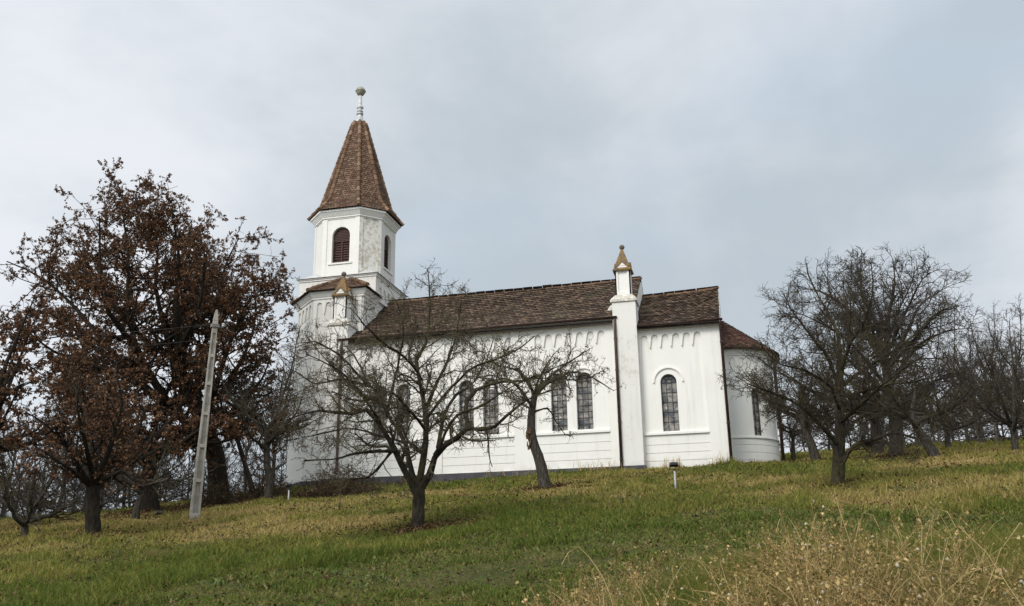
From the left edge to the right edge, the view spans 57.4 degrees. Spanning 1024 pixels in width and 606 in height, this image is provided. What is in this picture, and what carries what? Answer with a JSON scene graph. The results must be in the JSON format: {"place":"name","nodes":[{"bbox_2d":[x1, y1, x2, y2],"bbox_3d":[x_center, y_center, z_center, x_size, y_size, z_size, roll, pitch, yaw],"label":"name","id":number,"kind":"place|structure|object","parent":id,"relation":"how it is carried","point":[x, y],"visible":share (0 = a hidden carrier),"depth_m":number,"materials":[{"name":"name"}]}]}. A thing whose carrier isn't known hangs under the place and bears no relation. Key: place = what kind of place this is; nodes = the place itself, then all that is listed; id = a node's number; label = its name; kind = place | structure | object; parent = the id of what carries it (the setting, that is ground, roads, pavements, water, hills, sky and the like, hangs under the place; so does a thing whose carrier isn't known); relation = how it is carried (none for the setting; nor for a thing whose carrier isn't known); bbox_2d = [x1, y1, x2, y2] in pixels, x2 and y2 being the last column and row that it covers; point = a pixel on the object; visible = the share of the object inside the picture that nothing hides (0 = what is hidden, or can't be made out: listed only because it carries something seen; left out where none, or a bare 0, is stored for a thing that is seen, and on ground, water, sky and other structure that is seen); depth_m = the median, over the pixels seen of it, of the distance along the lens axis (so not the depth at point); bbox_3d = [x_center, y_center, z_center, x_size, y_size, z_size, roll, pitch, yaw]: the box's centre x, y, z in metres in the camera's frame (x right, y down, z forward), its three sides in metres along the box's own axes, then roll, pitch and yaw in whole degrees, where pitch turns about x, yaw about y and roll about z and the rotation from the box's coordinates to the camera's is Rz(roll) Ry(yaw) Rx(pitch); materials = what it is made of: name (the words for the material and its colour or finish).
{"place":"outdoors","nodes":[
{"label":"outdoors","id":0,"kind":"place"},
{"bbox_2d":[0,0,1023,516],"label":"sky","id":1,"kind":"structure","parent":0,"point":[725,144],"materials":[{"name":"grey"}]},
{"bbox_2d":[0,436,1023,605],"bbox_3d":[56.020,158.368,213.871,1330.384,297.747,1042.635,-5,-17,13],"label":"ground","id":2,"kind":"structure","parent":0,"point":[481,574],"depth_m":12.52,"materials":[{"name":"green plant"}]},
{"bbox_2d":[0,461,39,518],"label":"bare shrub","id":3,"kind":"object","parent":2,"relation":"on","point":[14,504],"visible":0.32,"depth_m":41.05,"materials":[{"name":"grey plant"}]},
{"bbox_2d":[0,451,39,517],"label":"bare shrub","id":4,"kind":"object","parent":2,"relation":"on","point":[24,488],"visible":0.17,"depth_m":45.51,"materials":[{"name":"grey plant"}]},
{"bbox_2d":[0,458,47,517],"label":"bare shrub","id":5,"kind":"object","parent":2,"relation":"on","point":[24,495],"visible":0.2,"depth_m":46.02,"materials":[{"name":"grey plant"}]},
{"bbox_2d":[0,403,50,512],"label":"bare tree","id":6,"kind":"object","parent":2,"relation":"on","point":[22,419],"visible":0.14,"depth_m":57.16,"materials":[{"name":"grey plant"}]},
{"bbox_2d":[1,405,51,508],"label":"bare tree","id":7,"kind":"object","parent":2,"relation":"on","point":[19,474],"visible":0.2,"depth_m":44.86,"materials":[{"name":"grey plant"}]},
{"bbox_2d":[4,463,67,516],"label":"bare shrub","id":8,"kind":"object","parent":2,"relation":"on","point":[31,495],"visible":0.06,"depth_m":52.20,"materials":[{"name":"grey plant"}]},
{"bbox_2d":[11,478,72,514],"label":"bare shrub","id":9,"kind":"object","parent":2,"relation":"on","point":[47,499],"visible":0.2,"depth_m":48.27,"materials":[{"name":"grey plant"}]},
{"bbox_2d":[10,422,78,495],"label":"bare tree","id":10,"kind":"object","parent":2,"relation":"on","point":[37,470],"visible":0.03,"depth_m":57.08,"materials":[{"name":"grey plant"}]},
{"bbox_2d":[0,408,104,536],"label":"orchard tree","id":11,"kind":"object","parent":2,"relation":"on","point":[23,521],"visible":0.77,"depth_m":23.84,"materials":[{"name":"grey plant"}]},
{"bbox_2d":[4,442,102,515],"bbox_3d":[-24.267,9.604,49.959,5.147,5.589,5.412,15,-23,-43],"label":"bare shrub","id":12,"kind":"object","parent":2,"relation":"on","point":[59,488],"visible":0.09,"depth_m":49.67,"materials":[{"name":"grey plant"}]},
{"bbox_2d":[0,288,107,484],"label":"beech tree","id":13,"kind":"object","parent":2,"relation":"on","point":[20,336],"visible":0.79,"depth_m":29.35,"materials":[{"name":"brown plant"}]},
{"bbox_2d":[33,386,83,510],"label":"bare tree","id":14,"kind":"object","parent":2,"relation":"on","point":[60,501],"visible":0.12,"depth_m":47.90,"materials":[{"name":"grey plant"}]},
{"bbox_2d":[33,439,117,514],"bbox_3d":[-22.967,9.367,49.413,4.852,5.537,4.573,9,-19,-30],"label":"bare shrub","id":15,"kind":"object","parent":2,"relation":"on","point":[74,493],"visible":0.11,"depth_m":48.82,"materials":[{"name":"grey plant"}]},
{"bbox_2d":[10,329,183,533],"bbox_3d":[-10.370,3.113,23.774,3.971,5.894,5.550,5,-18,-19],"label":"hornbeam tree","id":16,"kind":"object","parent":2,"relation":"on","point":[91,472],"visible":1,"depth_m":22.58,"materials":[{"name":"brown plant"}]},
{"bbox_2d":[53,431,159,511],"bbox_3d":[-18.328,7.661,42.570,4.677,5.585,4.824,13,-22,-40],"label":"bare shrub","id":17,"kind":"object","parent":2,"relation":"on","point":[102,497],"visible":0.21,"depth_m":41.71,"materials":[{"name":"grey plant"}]},
{"bbox_2d":[84,462,137,509],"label":"bare shrub","id":18,"kind":"object","parent":2,"relation":"on","point":[121,491],"visible":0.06,"depth_m":53.20,"materials":[{"name":"grey plant"}]},
{"bbox_2d":[78,436,172,510],"bbox_3d":[-17.078,7.588,42.549,4.810,5.373,4.750,-11,-20,31],"label":"bare shrub","id":19,"kind":"object","parent":2,"relation":"on","point":[128,499],"visible":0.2,"depth_m":42.08,"materials":[{"name":"grey plant"}]},
{"bbox_2d":[102,416,191,507],"bbox_3d":[-17.672,8.030,44.756,5.002,5.273,4.630,10,-20,-32],"label":"bare shrub","id":20,"kind":"object","parent":2,"relation":"on","point":[147,420],"visible":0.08,"depth_m":44.09,"materials":[{"name":"grey plant"}]},
{"bbox_2d":[104,427,192,506],"bbox_3d":[-17.190,8.359,45.155,4.130,4.383,3.864,3,-17,-12],"label":"bare shrub","id":21,"kind":"object","parent":2,"relation":"on","point":[189,491],"visible":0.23,"depth_m":44.84,"materials":[{"name":"grey plant"}]},
{"bbox_2d":[43,342,259,509],"bbox_3d":[-13.443,4.402,33.822,7.761,6.925,7.348,-5,-17,13],"label":"beech tree","id":22,"kind":"object","parent":2,"relation":"on","point":[186,440],"visible":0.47,"depth_m":34.03,"materials":[{"name":"brown plant"}]},
{"bbox_2d":[0,157,303,499],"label":"beech tree","id":23,"kind":"object","parent":2,"relation":"on","point":[196,277],"visible":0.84,"depth_m":36.94,"materials":[{"name":"brown plant"}]},
{"bbox_2d":[122,373,187,483],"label":"bare tree","id":24,"kind":"object","parent":2,"relation":"on","point":[158,428],"visible":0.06,"depth_m":54.04,"materials":[{"name":"grey plant"}]},
{"bbox_2d":[102,430,227,518],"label":"orchard tree","id":25,"kind":"object","parent":2,"relation":"on","point":[139,502],"visible":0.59,"depth_m":28.24,"materials":[{"name":"grey plant"}]},
{"bbox_2d":[137,454,195,500],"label":"bare shrub","id":26,"kind":"object","parent":2,"relation":"on","point":[182,486],"visible":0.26,"depth_m":47.14,"materials":[{"name":"grey plant"}]},
{"bbox_2d":[158,448,206,500],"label":"bare shrub","id":27,"kind":"object","parent":2,"relation":"on","point":[187,471],"visible":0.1,"depth_m":57.44,"materials":[{"name":"grey plant"}]},
{"bbox_2d":[169,455,206,499],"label":"bare shrub","id":28,"kind":"object","parent":2,"relation":"on","point":[192,478],"visible":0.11,"depth_m":53.37,"materials":[{"name":"grey plant"}]},
{"bbox_2d":[171,415,206,496],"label":"bare tree","id":29,"kind":"object","parent":2,"relation":"on","point":[189,465],"visible":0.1,"depth_m":62.62,"materials":[{"name":"grey plant"}]},
{"bbox_2d":[179,454,232,499],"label":"bare shrub","id":30,"kind":"object","parent":2,"relation":"on","point":[203,483],"visible":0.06,"depth_m":51.95,"materials":[{"name":"grey plant"}]},
{"bbox_2d":[189,310,224,520],"bbox_3d":[-9.015,3.822,27.521,0.445,7.490,0.230,9,-17,-25],"label":"utility pole","id":31,"kind":"object","parent":2,"relation":"on","point":[197,489],"visible":0.88,"depth_m":27.46,"materials":[{"name":"concrete"}]},
{"bbox_2d":[0,338,210,351],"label":"overhead cable","id":32,"kind":"object","parent":31,"relation":"attached to","point":[107,348],"visible":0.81,"depth_m":29.45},
{"bbox_2d":[46,324,210,335],"bbox_3d":[-17.306,0.620,31.542,17.622,2.105,0.014,-7,-18,19],"label":"overhead cable","id":33,"kind":"object","parent":31,"relation":"attached to","point":[125,332],"visible":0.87,"depth_m":29.37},
{"bbox_2d":[181,472,249,507],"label":"bramble bush","id":34,"kind":"object","parent":2,"relation":"on","point":[215,499],"visible":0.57,"depth_m":35.25,"materials":[{"name":"brown plant"}]},
{"bbox_2d":[204,459,246,492],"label":"bare shrub","id":35,"kind":"object","parent":2,"relation":"on","point":[232,477],"visible":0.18,"depth_m":58.24,"materials":[{"name":"grey plant"}]},
{"bbox_2d":[177,349,284,491],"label":"orchard tree","id":36,"kind":"object","parent":2,"relation":"on","point":[244,462],"visible":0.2,"depth_m":38.23,"materials":[{"name":"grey plant"}]},
{"bbox_2d":[205,397,256,482],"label":"bare tree","id":37,"kind":"object","parent":2,"relation":"on","point":[229,460],"visible":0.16,"depth_m":64.92,"materials":[{"name":"grey plant"}]},
{"bbox_2d":[216,403,280,491],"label":"bare tree","id":38,"kind":"object","parent":2,"relation":"on","point":[246,449],"visible":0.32,"depth_m":48.26,"materials":[{"name":"grey plant"}]},
{"bbox_2d":[229,437,285,492],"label":"bare shrub","id":39,"kind":"object","parent":2,"relation":"on","point":[256,473],"visible":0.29,"depth_m":57.94,"materials":[{"name":"grey plant"}]},
{"bbox_2d":[238,447,279,489],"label":"bare shrub","id":40,"kind":"object","parent":2,"relation":"on","point":[256,472],"visible":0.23,"depth_m":49.81,"materials":[{"name":"grey plant"}]},
{"bbox_2d":[197,319,329,498],"bbox_3d":[-9.069,4.021,35.782,5.951,7.767,4.847,-5,-17,13],"label":"orchard tree","id":41,"kind":"object","parent":2,"relation":"on","point":[240,404],"visible":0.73,"depth_m":35.32,"materials":[{"name":"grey plant"}]},
{"bbox_2d":[231,472,297,503],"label":"bramble bush","id":42,"kind":"object","parent":2,"relation":"on","point":[259,493],"visible":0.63,"depth_m":36.39,"materials":[{"name":"brown plant"}]},
{"bbox_2d":[243,370,293,477],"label":"bare tree","id":43,"kind":"object","parent":2,"relation":"on","point":[274,457],"visible":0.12,"depth_m":59.72,"materials":[{"name":"grey plant"}]},
{"bbox_2d":[255,440,287,485],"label":"bare shrub","id":44,"kind":"object","parent":2,"relation":"on","point":[282,466],"visible":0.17,"depth_m":54.85,"materials":[{"name":"grey plant"}]},
{"bbox_2d":[271,437,286,483],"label":"bare tree","id":45,"kind":"object","parent":2,"relation":"on","point":[279,470],"visible":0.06,"depth_m":71.11,"materials":[{"name":"grey plant"}]},
{"bbox_2d":[277,457,389,497],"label":"bramble bush","id":46,"kind":"object","parent":2,"relation":"on","point":[324,491],"visible":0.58,"depth_m":35.61,"materials":[{"name":"brown plant"}]},
{"bbox_2d":[255,258,598,530],"bbox_3d":[-2.160,1.605,18.809,7.533,5.984,5.981,-5,-17,13],"label":"fruit tree","id":47,"kind":"object","parent":2,"relation":"on","point":[418,484],"visible":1,"depth_m":18.63,"materials":[{"name":"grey plant"}]},
{"bbox_2d":[0,440,1023,605],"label":"fallen leaves","id":48,"kind":"object","parent":2,"relation":"on","point":[426,525],"visible":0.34,"depth_m":18.36,"materials":[{"name":"plant"}]},
{"bbox_2d":[0,446,1023,605],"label":"broad weeds","id":49,"kind":"object","parent":2,"relation":"on","point":[383,576],"visible":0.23,"depth_m":13.40,"materials":[{"name":"green plant"}]},
{"bbox_2d":[0,441,1023,605],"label":"dry grass stems","id":50,"kind":"object","parent":2,"relation":"on","point":[454,504],"visible":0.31,"depth_m":22.32,"materials":[{"name":"beige plant"}]},
{"bbox_2d":[284,86,784,486],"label":"church","id":51,"kind":"structure","parent":2,"relation":"on","point":[666,355],"depth_m":41.45,"materials":[{"name":"white paint"}]},
{"bbox_2d":[373,387,386,440],"bbox_3d":[-5.958,5.059,42.677,0.720,2.520,0.056,-5,-17,13],"label":"window","id":52,"kind":"structure","parent":51,"relation":"in","point":[379,431],"depth_m":42.55,"materials":[{"name":"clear glass"}]},
{"bbox_2d":[397,385,409,438],"bbox_3d":[-4.870,4.966,42.427,0.720,2.520,0.057,-5,-17,13],"label":"window","id":53,"kind":"structure","parent":51,"relation":"in","point":[405,389],"depth_m":42.53,"materials":[{"name":"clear glass"}]},
{"bbox_2d":[460,381,473,435],"bbox_3d":[-1.966,4.719,41.760,0.720,2.520,0.060,-5,-17,13],"label":"window","id":54,"kind":"structure","parent":51,"relation":"in","point":[462,386],"depth_m":41.80,"materials":[{"name":"grey glass"}]},
{"bbox_2d":[484,380,498,434],"bbox_3d":[-0.878,4.626,41.508,0.720,2.520,0.058,-5,-17,13],"label":"window","id":55,"kind":"structure","parent":51,"relation":"in","point":[488,422],"depth_m":41.45,"materials":[{"name":"grey glass"}]},
{"bbox_2d":[552,375,567,430],"bbox_3d":[2.103,4.373,40.823,0.720,2.520,0.061,-5,-17,13],"label":"window","id":56,"kind":"structure","parent":51,"relation":"in","point":[560,415],"depth_m":40.76,"materials":[{"name":"grey glass"}]},
{"bbox_2d":[577,373,593,429],"bbox_3d":[3.191,4.280,40.572,0.720,2.520,0.060,-5,-17,13],"label":"window","id":57,"kind":"structure","parent":51,"relation":"in","point":[585,402],"depth_m":40.52,"materials":[{"name":"clear glass"}]},
{"bbox_2d":[661,375,679,430],"bbox_3d":[6.716,4.258,39.678,0.700,2.460,0.058,-5,-17,13],"label":"window","id":58,"kind":"structure","parent":51,"relation":"in","point":[669,397],"depth_m":39.66,"materials":[{"name":"grey glass"}]},
{"bbox_2d":[751,391,761,435],"bbox_3d":[10.733,4.853,41.361,0.520,2.120,0.076,7,-18,-24],"label":"window","id":59,"kind":"structure","parent":51,"relation":"in","point":[756,415],"depth_m":41.35,"materials":[{"name":"grey glass"}]},
{"bbox_2d":[476,339,625,488],"bbox_3d":[1.308,3.517,30.290,5.228,5.432,4.524,1,-17,-7],"label":"broken tree","id":60,"kind":"object","parent":2,"relation":"on","point":[540,465],"visible":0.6,"depth_m":29.83,"materials":[{"name":"grey plant"}]},
{"bbox_2d":[400,453,727,482],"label":"wall grass","id":61,"kind":"structure","parent":2,"relation":"on","point":[664,464],"depth_m":38.36,"materials":[{"name":"green plant"}]},
{"bbox_2d":[107,502,1023,605],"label":"short grass","id":62,"kind":"structure","parent":2,"relation":"on","point":[396,593],"depth_m":12.27,"materials":[{"name":"green plant"}]},
{"bbox_2d":[669,462,679,487],"bbox_3d":[4.219,4.585,24.174,0.260,0.930,0.131,-2,-17,3],"label":"floodlight","id":63,"kind":"object","parent":2,"relation":"on","point":[673,464],"visible":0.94,"depth_m":24.23,"materials":[{"name":"metal"}]},
{"bbox_2d":[466,490,1023,605],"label":"dry weeds","id":64,"kind":"object","parent":2,"relation":"on","point":[852,584],"visible":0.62,"depth_m":5.39,"materials":[{"name":"beige plant"}]},
{"bbox_2d":[534,493,1023,605],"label":"seed pods","id":65,"kind":"object","parent":64,"relation":"on","point":[897,565],"visible":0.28,"depth_m":5.39,"materials":[{"name":"brown plant"}]},
{"bbox_2d":[561,506,955,605],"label":"arching stalks","id":66,"kind":"object","parent":2,"relation":"on","point":[799,560],"visible":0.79,"depth_m":6.08,"materials":[{"name":"beige plant"}]},
{"bbox_2d":[779,419,806,452],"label":"bare shrub","id":67,"kind":"object","parent":2,"relation":"on","point":[790,444],"visible":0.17,"depth_m":67.64,"materials":[{"name":"grey plant"}]},
{"bbox_2d":[778,390,815,450],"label":"bare tree","id":68,"kind":"object","parent":2,"relation":"on","point":[803,442],"visible":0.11,"depth_m":56.12,"materials":[{"name":"grey plant"}]},
{"bbox_2d":[728,351,866,460],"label":"orchard tree","id":69,"kind":"object","parent":2,"relation":"on","point":[812,449],"visible":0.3,"depth_m":36.22,"materials":[{"name":"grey plant"}]},
{"bbox_2d":[776,378,826,460],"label":"orchard tree","id":70,"kind":"object","parent":2,"relation":"on","point":[792,434],"visible":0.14,"depth_m":43.85,"materials":[{"name":"grey plant"}]},
{"bbox_2d":[782,388,830,450],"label":"bare shrub","id":71,"kind":"object","parent":2,"relation":"on","point":[819,445],"visible":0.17,"depth_m":58.48,"materials":[{"name":"grey plant"}]},
{"bbox_2d":[784,344,849,448],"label":"bare tree","id":72,"kind":"object","parent":2,"relation":"on","point":[831,444],"visible":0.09,"depth_m":57.88,"materials":[{"name":"grey plant"}]},
{"bbox_2d":[780,391,860,451],"bbox_3d":[19.576,7.355,59.118,5.300,5.987,5.328,-13,-21,36],"label":"bare shrub","id":73,"kind":"object","parent":2,"relation":"on","point":[829,439],"visible":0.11,"depth_m":57.91,"materials":[{"name":"grey plant"}]},
{"bbox_2d":[819,414,869,449],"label":"bare shrub","id":74,"kind":"object","parent":2,"relation":"on","point":[854,439],"visible":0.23,"depth_m":58.51,"materials":[{"name":"grey plant"}]},
{"bbox_2d":[714,246,980,486],"bbox_3d":[7.722,1.304,21.290,6.109,5.903,6.432,-5,-17,13],"label":"orchard tree","id":75,"kind":"object","parent":2,"relation":"on","point":[840,430],"visible":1,"depth_m":21.00,"materials":[{"name":"grey plant"}]},
{"bbox_2d":[845,377,888,441],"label":"bare shrub","id":76,"kind":"object","parent":2,"relation":"on","point":[862,428],"visible":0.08,"depth_m":62.35,"materials":[{"name":"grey plant"}]},
{"bbox_2d":[847,417,888,448],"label":"bare shrub","id":77,"kind":"object","parent":2,"relation":"on","point":[887,427],"visible":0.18,"depth_m":54.13,"materials":[{"name":"grey plant"}]},
{"bbox_2d":[757,242,984,456],"bbox_3d":[13.393,1.055,34.552,7.364,9.500,9.228,-8,-18,22],"label":"walnut tree","id":78,"kind":"object","parent":2,"relation":"on","point":[898,310],"visible":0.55,"depth_m":33.73,"materials":[{"name":"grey plant"}]},
{"bbox_2d":[807,348,964,454],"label":"orchard tree","id":79,"kind":"object","parent":2,"relation":"on","point":[880,450],"visible":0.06,"depth_m":39.84,"materials":[{"name":"grey plant"}]},
{"bbox_2d":[858,382,929,447],"bbox_3d":[20.790,6.216,50.759,4.218,4.937,4.282,-13,-21,35],"label":"bare shrub","id":80,"kind":"object","parent":2,"relation":"on","point":[865,432],"visible":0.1,"depth_m":50.13,"materials":[{"name":"grey plant"}]},
{"bbox_2d":[813,341,994,456],"bbox_3d":[13.283,3.183,31.317,6.001,4.633,4.393,-5,-17,13],"label":"orchard tree","id":81,"kind":"object","parent":2,"relation":"on","point":[929,449],"visible":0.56,"depth_m":31.13,"materials":[{"name":"grey plant"}]},
{"bbox_2d":[892,348,939,447],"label":"bare tree","id":82,"kind":"object","parent":2,"relation":"on","point":[917,445],"visible":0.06,"depth_m":48.40,"materials":[{"name":"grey plant"}]},
{"bbox_2d":[904,406,951,442],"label":"bare shrub","id":83,"kind":"object","parent":2,"relation":"on","point":[928,434],"visible":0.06,"depth_m":65.98,"materials":[{"name":"grey plant"}]},
{"bbox_2d":[890,297,982,444],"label":"bare tree","id":84,"kind":"object","parent":2,"relation":"on","point":[941,362],"visible":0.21,"depth_m":48.30,"materials":[{"name":"grey plant"}]},
{"bbox_2d":[895,361,1001,447],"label":"orchard tree","id":85,"kind":"object","parent":2,"relation":"on","point":[947,442],"visible":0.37,"depth_m":39.80,"materials":[{"name":"grey plant"}]},
{"bbox_2d":[921,299,1001,443],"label":"bare tree","id":86,"kind":"object","parent":2,"relation":"on","point":[966,431],"visible":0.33,"depth_m":43.63,"materials":[{"name":"grey plant"}]},
{"bbox_2d":[928,325,994,436],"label":"bare tree","id":87,"kind":"object","parent":2,"relation":"on","point":[968,360],"visible":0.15,"depth_m":56.87,"materials":[{"name":"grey plant"}]},
{"bbox_2d":[920,417,1023,446],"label":"fence","id":88,"kind":"object","parent":2,"relation":"on","point":[977,432],"visible":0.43,"depth_m":43.52,"materials":[{"name":"brown wood"}]},
{"bbox_2d":[936,322,1010,443],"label":"bare tree","id":89,"kind":"object","parent":2,"relation":"on","point":[983,436],"visible":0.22,"depth_m":46.98,"materials":[{"name":"grey plant"}]},
{"bbox_2d":[952,388,1004,440],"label":"bare shrub","id":90,"kind":"object","parent":2,"relation":"on","point":[978,428],"visible":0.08,"depth_m":52.69,"materials":[{"name":"grey plant"}]},
{"bbox_2d":[940,303,1023,450],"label":"orchard tree","id":91,"kind":"object","parent":2,"relation":"on","point":[1012,424],"visible":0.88,"depth_m":33.76,"materials":[{"name":"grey plant"}]},
{"bbox_2d":[946,327,1023,440],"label":"bare tree","id":92,"kind":"object","parent":2,"relation":"on","point":[979,365],"visible":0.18,"depth_m":46.34,"materials":[{"name":"grey plant"}]},
{"bbox_2d":[947,300,1023,437],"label":"bare tree","id":93,"kind":"object","parent":2,"relation":"on","point":[994,308],"visible":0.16,"depth_m":65.53,"materials":[{"name":"grey plant"}]},
{"bbox_2d":[963,292,1023,438],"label":"bare tree","id":94,"kind":"object","parent":2,"relation":"on","point":[1015,354],"visible":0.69,"depth_m":42.15,"materials":[{"name":"grey plant"}]},
{"bbox_2d":[963,318,1023,412],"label":"bare tree","id":95,"kind":"object","parent":2,"relation":"on","point":[998,354],"visible":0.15,"depth_m":52.56,"materials":[{"name":"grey plant"}]},
{"bbox_2d":[964,357,1023,440],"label":"bare shrub","id":96,"kind":"object","parent":2,"relation":"on","point":[998,412],"visible":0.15,"depth_m":49.11,"materials":[{"name":"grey plant"}]},
{"bbox_2d":[966,369,1022,440],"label":"bare shrub","id":97,"kind":"object","parent":2,"relation":"on","point":[1002,433],"visible":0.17,"depth_m":48.83,"materials":[{"name":"grey plant"}]},
{"bbox_2d":[970,309,1023,439],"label":"bare tree","id":98,"kind":"object","parent":2,"relation":"on","point":[975,333],"visible":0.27,"depth_m":47.63,"materials":[{"name":"grey plant"}]},
{"bbox_2d":[990,329,1023,413],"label":"bare tree","id":99,"kind":"object","parent":2,"relation":"on","point":[1010,366],"visible":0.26,"depth_m":47.20,"materials":[{"name":"grey plant"}]},
{"bbox_2d":[573,520,1023,605],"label":"rank grass","id":100,"kind":"structure","parent":0,"point":[686,593],"depth_m":7.30,"materials":[{"name":"beige plant"}]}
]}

